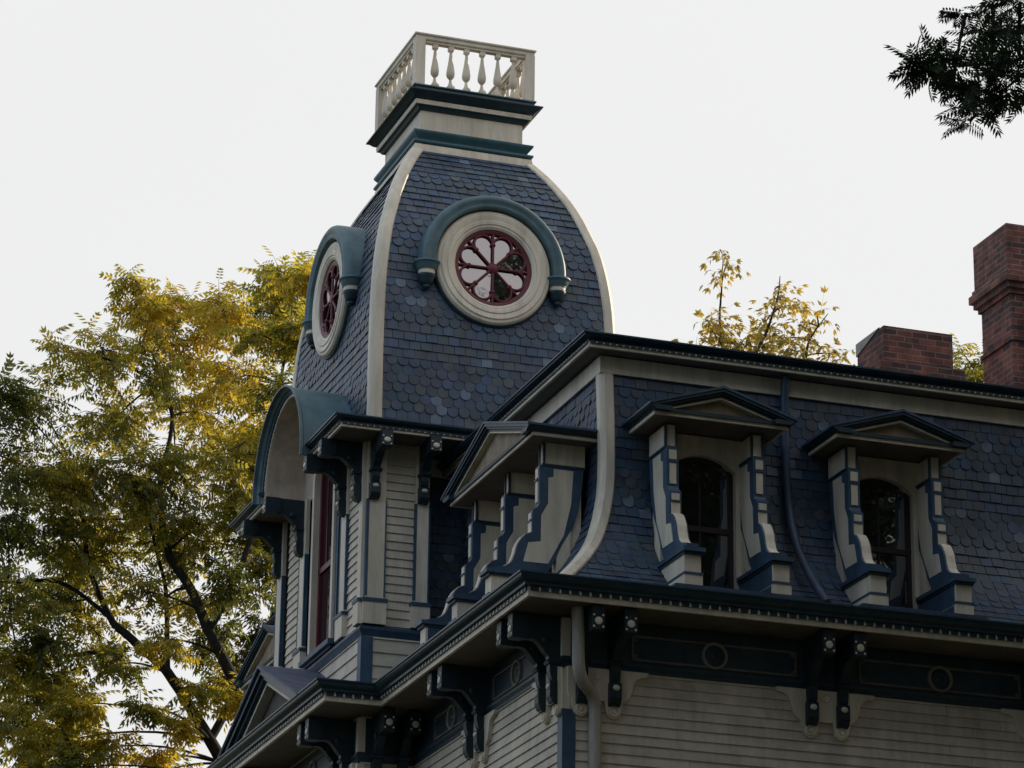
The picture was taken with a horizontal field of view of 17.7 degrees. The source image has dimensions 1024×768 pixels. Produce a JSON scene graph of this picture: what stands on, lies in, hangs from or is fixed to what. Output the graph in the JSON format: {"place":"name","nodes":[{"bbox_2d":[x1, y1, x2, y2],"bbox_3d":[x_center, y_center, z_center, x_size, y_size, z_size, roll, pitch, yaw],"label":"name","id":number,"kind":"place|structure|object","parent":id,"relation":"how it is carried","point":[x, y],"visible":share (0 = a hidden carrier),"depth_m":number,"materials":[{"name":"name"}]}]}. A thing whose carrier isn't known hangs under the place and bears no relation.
{"place":"outdoors","nodes":[
{"label":"outdoors","id":0,"kind":"place"},
{"bbox_2d":[0,0,1023,767],"label":"sky","id":1,"kind":"structure","parent":0,"point":[181,140],"materials":[{"name":"white"}]},
{"label":"lawn","id":2,"kind":"structure","parent":0,"visible":0},
{"bbox_2d":[0,246,316,767],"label":"autumn tree","id":3,"kind":"object","parent":2,"relation":"on","point":[66,707],"visible":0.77,"depth_m":64.43,"materials":[{"name":"yellow plant"}]},
{"bbox_2d":[207,31,1023,767],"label":"victorian house","id":4,"kind":"structure","parent":2,"relation":"on","point":[515,503],"depth_m":44.98,"materials":[{"name":"tile"}]},
{"bbox_2d":[298,474,340,669],"bbox_3d":[-2.873,2.451,50.238,0.260,3.620,1.620,7,-20,-18],"label":"tower window","id":5,"kind":"structure","parent":4,"relation":"in","point":[325,531],"depth_m":50.33,"materials":[{"name":"red paint"}]},
{"bbox_2d":[302,225,365,359],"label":"round window","id":6,"kind":"structure","parent":4,"relation":"in","point":[335,273],"depth_m":51.69,"materials":[{"name":"beige paint"}]},
{"bbox_2d":[413,196,570,328],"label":"round window","id":7,"kind":"structure","parent":4,"relation":"in","point":[492,260],"depth_m":50.36,"materials":[{"name":"beige paint"}]},
{"bbox_2d":[672,249,855,365],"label":"yellow tree","id":8,"kind":"object","parent":2,"relation":"on","point":[759,338],"visible":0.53,"depth_m":69.69,"materials":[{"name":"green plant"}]},
{"bbox_2d":[882,0,1023,139],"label":"locust tree","id":9,"kind":"object","parent":2,"relation":"on","point":[940,73],"visible":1,"depth_m":19.46,"materials":[{"name":"green plant"}]},
{"bbox_2d":[951,333,983,382],"bbox_3d":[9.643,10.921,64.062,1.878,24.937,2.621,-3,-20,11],"label":"green tree","id":10,"kind":"object","parent":2,"relation":"on","point":[975,375],"visible":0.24,"depth_m":67.29,"materials":[{"name":"green plant"}]}
]}

